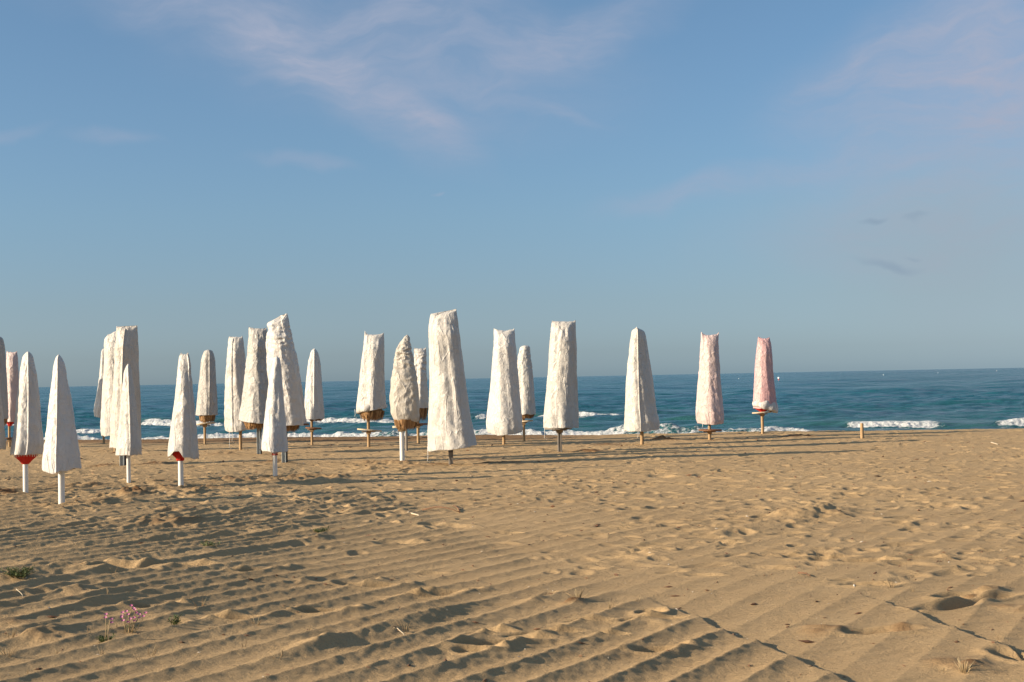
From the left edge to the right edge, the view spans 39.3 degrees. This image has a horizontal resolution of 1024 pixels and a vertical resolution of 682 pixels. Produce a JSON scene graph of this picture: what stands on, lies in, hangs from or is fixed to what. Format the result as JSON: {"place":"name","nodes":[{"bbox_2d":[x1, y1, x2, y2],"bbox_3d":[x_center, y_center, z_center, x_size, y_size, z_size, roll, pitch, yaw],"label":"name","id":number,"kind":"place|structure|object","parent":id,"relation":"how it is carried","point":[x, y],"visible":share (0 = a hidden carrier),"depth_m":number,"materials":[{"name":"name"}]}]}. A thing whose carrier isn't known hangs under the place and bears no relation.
{"place":"outdoors","nodes":[
{"label":"outdoors","id":0,"kind":"place"},
{"bbox_2d":[0,428,1023,681],"bbox_3d":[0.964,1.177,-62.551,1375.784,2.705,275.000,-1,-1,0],"label":"sand","id":1,"kind":"structure","parent":0,"point":[82,554],"depth_m":12.38,"materials":[{"name":"beige sand"}]},
{"bbox_2d":[0,394,5,449],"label":"beach umbrella","id":2,"kind":"object","parent":1,"relation":"on","point":[2,439],"visible":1,"depth_m":21.54,"materials":[{"name":"white fabric"}]},
{"bbox_2d":[0,337,8,425],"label":"beach umbrella","id":3,"kind":"object","parent":1,"relation":"on","point":[3,386],"visible":0.93,"depth_m":36.89,"materials":[{"name":"grey fabric"}]},
{"bbox_2d":[0,646,17,655],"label":"dry plant","id":4,"kind":"object","parent":1,"relation":"on","point":[9,651],"visible":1,"depth_m":8.53,"materials":[{"name":"beige plant"}]},
{"bbox_2d":[6,351,18,446],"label":"beach umbrella","id":5,"kind":"object","parent":1,"relation":"on","point":[12,368],"visible":0.6,"depth_m":38.32,"materials":[{"name":"white fabric"}]},
{"bbox_2d":[0,565,34,578],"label":"beach plant","id":6,"kind":"object","parent":1,"relation":"on","point":[23,572],"visible":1,"depth_m":11.61,"materials":[{"name":"green plant"}]},
{"bbox_2d":[10,352,43,492],"bbox_3d":[-7.331,1.403,21.645,0.451,2.492,0.434,-3,-2,44],"label":"beach umbrella","id":7,"kind":"object","parent":1,"relation":"on","point":[27,445],"visible":1,"depth_m":21.54,"materials":[{"name":"white fabric"}]},
{"bbox_2d":[42,354,81,503],"bbox_3d":[-6.051,1.369,19.161,0.495,2.382,0.451,-2,-2,39],"label":"beach umbrella","id":8,"kind":"object","parent":1,"relation":"on","point":[61,454],"visible":1,"depth_m":19.04,"materials":[{"name":"white fabric"}]},
{"bbox_2d":[94,348,104,443],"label":"beach umbrella","id":9,"kind":"object","parent":1,"relation":"on","point":[97,408],"visible":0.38,"depth_m":39.03,"materials":[{"name":"white fabric"}]},
{"bbox_2d":[95,633,114,642],"bbox_3d":[-2.562,1.875,9.001,0.112,0.084,0.127,-2,-2,35],"label":"beach plant","id":10,"kind":"object","parent":1,"relation":"on","point":[101,637],"visible":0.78,"depth_m":8.99,"materials":[{"name":"green plant"}]},
{"bbox_2d":[102,613,112,640],"bbox_3d":[-2.535,1.815,8.995,0.068,0.222,0.057,-1,-1,0],"label":"flowering plant","id":11,"kind":"object","parent":1,"relation":"on","point":[105,616],"visible":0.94,"depth_m":9.00,"materials":[{"name":"pink plant"}]},
{"bbox_2d":[100,331,115,450],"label":"beach umbrella","id":12,"kind":"object","parent":1,"relation":"on","point":[108,373],"visible":0.38,"depth_m":34.50,"materials":[{"name":"white fabric"}]},
{"bbox_2d":[109,325,141,465],"bbox_3d":[-7.713,1.263,28.544,0.576,3.140,0.503,0,-2,-38],"label":"beach umbrella","id":13,"kind":"object","parent":1,"relation":"on","point":[126,349],"visible":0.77,"depth_m":28.44,"materials":[{"name":"beige fabric"}]},
{"bbox_2d":[115,364,141,482],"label":"beach umbrella","id":14,"kind":"object","parent":1,"relation":"on","point":[128,445],"visible":1,"depth_m":23.19,"materials":[{"name":"white fabric"}]},
{"bbox_2d":[120,604,146,632],"bbox_3d":[-2.465,1.822,9.346,0.186,0.209,0.104,-1,-1,0],"label":"flowering plant","id":15,"kind":"object","parent":1,"relation":"on","point":[128,622],"visible":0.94,"depth_m":9.33,"materials":[{"name":"pink plant"}]},
{"bbox_2d":[168,614,181,624],"bbox_3d":[-2.246,1.859,9.523,0.097,0.114,0.120,0,-2,-34],"label":"beach plant","id":16,"kind":"object","parent":1,"relation":"on","point":[175,622],"visible":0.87,"depth_m":9.51,"materials":[{"name":"green plant"}]},
{"bbox_2d":[168,353,198,485],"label":"beach umbrella","id":17,"kind":"object","parent":1,"relation":"on","point":[183,441],"visible":1,"depth_m":21.79,"materials":[{"name":"white fabric"}]},
{"bbox_2d":[196,350,217,443],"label":"beach umbrella","id":18,"kind":"object","parent":1,"relation":"on","point":[207,409],"visible":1,"depth_m":37.67,"materials":[{"name":"grey fabric"}]},
{"bbox_2d":[200,541,219,545],"bbox_3d":[-2.869,1.942,13.625,0.195,0.094,0.224,-1,-2,-16],"label":"beach plant","id":19,"kind":"object","parent":1,"relation":"on","point":[207,544],"visible":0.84,"depth_m":13.61,"materials":[{"name":"green plant"}]},
{"bbox_2d":[224,336,254,449],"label":"beach umbrella","id":20,"kind":"object","parent":1,"relation":"on","point":[235,371],"visible":0.73,"depth_m":34.10,"materials":[{"name":"white fabric"}]},
{"bbox_2d":[238,327,268,453],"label":"beach umbrella","id":21,"kind":"object","parent":1,"relation":"on","point":[253,402],"visible":0.74,"depth_m":31.82,"materials":[{"name":"grey fabric"}]},
{"bbox_2d":[259,356,287,475],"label":"beach umbrella","id":22,"kind":"object","parent":1,"relation":"on","point":[273,441],"visible":1,"depth_m":23.64,"materials":[{"name":"white fabric"}]},
{"bbox_2d":[266,314,308,462],"bbox_3d":[-4.394,1.103,27.973,0.748,3.300,0.588,-2,-2,35],"label":"beach umbrella","id":23,"kind":"object","parent":1,"relation":"on","point":[279,342],"visible":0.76,"depth_m":27.79,"materials":[{"name":"white fabric"}]},
{"bbox_2d":[304,348,324,444],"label":"beach umbrella","id":24,"kind":"object","parent":1,"relation":"on","point":[314,406],"visible":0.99,"depth_m":36.19,"materials":[{"name":"white fabric"}]},
{"bbox_2d":[313,526,329,532],"bbox_3d":[-2.023,2.011,15.205,0.178,0.089,0.243,-1,-1,-12],"label":"beach plant","id":25,"kind":"object","parent":1,"relation":"on","point":[317,531],"visible":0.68,"depth_m":15.17,"materials":[{"name":"green plant"}]},
{"bbox_2d":[356,332,386,446],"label":"beach umbrella","id":26,"kind":"object","parent":1,"relation":"on","point":[371,404],"visible":0.99,"depth_m":33.88,"materials":[{"name":"white fabric"}]},
{"bbox_2d":[389,335,419,460],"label":"beach umbrella","id":27,"kind":"object","parent":1,"relation":"on","point":[404,399],"visible":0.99,"depth_m":27.72,"materials":[{"name":"cream cloth"},{"name":"straw"},{"name":"white painted metal"}]},
{"bbox_2d":[405,431,407,450],"bbox_3d":[-2.340,2.375,31.793,0.056,0.969,0.057,-1,-1,0],"label":"wooden post","id":28,"kind":"object","parent":1,"relation":"on","point":[406,440],"visible":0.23,"depth_m":31.78,"materials":[{"name":"brown wood"}]},
{"bbox_2d":[414,347,427,442],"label":"beach umbrella","id":29,"kind":"object","parent":1,"relation":"on","point":[420,361],"visible":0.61,"depth_m":35.57,"materials":[{"name":"white fabric"}]},
{"bbox_2d":[427,309,476,463],"bbox_3d":[-1.140,1.025,26.817,0.917,3.266,0.687,-2,-2,32],"label":"beach umbrella","id":30,"kind":"object","parent":1,"relation":"on","point":[450,427],"visible":1,"depth_m":26.61,"materials":[{"name":"white fabric"}]},
{"bbox_2d":[486,329,521,444],"bbox_3d":[-0.205,1.259,34.152,0.861,3.137,0.692,-2,-2,24],"label":"beach umbrella","id":31,"kind":"object","parent":1,"relation":"on","point":[504,416],"visible":0.99,"depth_m":33.94,"materials":[{"name":"white fabric"}]},
{"bbox_2d":[8,435,1003,680],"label":"shell fragments","id":32,"kind":"object","parent":1,"relation":"on","point":[549,539],"visible":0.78,"depth_m":13.97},
{"bbox_2d":[4,430,1023,681],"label":"plant debris","id":33,"kind":"object","parent":1,"relation":"on","point":[528,544],"visible":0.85,"depth_m":15.10,"materials":[{"name":"brown plant"}]},
{"bbox_2d":[517,345,535,440],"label":"beach umbrella","id":34,"kind":"object","parent":1,"relation":"on","point":[526,384],"visible":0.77,"depth_m":35.88,"materials":[{"name":"white fabric"}]},
{"bbox_2d":[543,320,578,451],"bbox_3d":[0.994,1.130,30.093,0.750,3.139,0.612,-2,-2,28],"label":"beach umbrella","id":35,"kind":"object","parent":1,"relation":"on","point":[561,411],"visible":1,"depth_m":29.89,"materials":[{"name":"white fabric"}]},
{"bbox_2d":[567,588,588,597],"bbox_3d":[0.459,1.784,10.068,0.122,0.091,0.134,0,-2,-37],"label":"dry plant","id":36,"kind":"object","parent":1,"relation":"on","point":[579,594],"visible":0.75,"depth_m":10.06,"materials":[{"name":"beige plant"}]},
{"bbox_2d":[624,327,659,444],"bbox_3d":[2.938,1.198,32.793,0.781,3.063,0.694,-2,-2,33],"label":"beach umbrella","id":37,"kind":"object","parent":1,"relation":"on","point":[641,416],"visible":0.98,"depth_m":32.61,"materials":[{"name":"white fabric"}]},
{"bbox_2d":[696,332,723,439],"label":"beach umbrella","id":38,"kind":"object","parent":1,"relation":"on","point":[709,407],"visible":0.99,"depth_m":34.55,"materials":[{"name":"white fabric"}]},
{"bbox_2d":[752,337,777,433],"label":"beach umbrella","id":39,"kind":"object","parent":1,"relation":"on","point":[764,402],"visible":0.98,"depth_m":36.84,"materials":[{"name":"fabric"}]},
{"bbox_2d":[860,423,863,437],"bbox_3d":[8.101,2.294,33.130,0.080,0.785,0.080,-1,-1,0],"label":"wooden post","id":40,"kind":"object","parent":1,"relation":"on","point":[861,430],"visible":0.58,"depth_m":33.10,"materials":[{"name":"brown wood"}]},
{"bbox_2d":[954,657,974,673],"bbox_3d":[2.378,1.710,7.511,0.098,0.091,0.157,-1,-1,0],"label":"dry plant","id":41,"kind":"object","parent":1,"relation":"on","point":[965,667],"visible":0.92,"depth_m":7.50,"materials":[{"name":"beige plant"}]},
{"bbox_2d":[0,0,1023,386],"label":"sky","id":42,"kind":"structure","parent":0,"point":[839,183],"materials":[{"name":"blue"}]},
{"bbox_2d":[4,368,1023,439],"bbox_3d":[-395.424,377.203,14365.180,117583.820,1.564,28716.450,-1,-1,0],"label":"sea","id":43,"kind":"structure","parent":0,"point":[954,399],"depth_m":94.00,"materials":[{"name":"liquid"}]}
]}

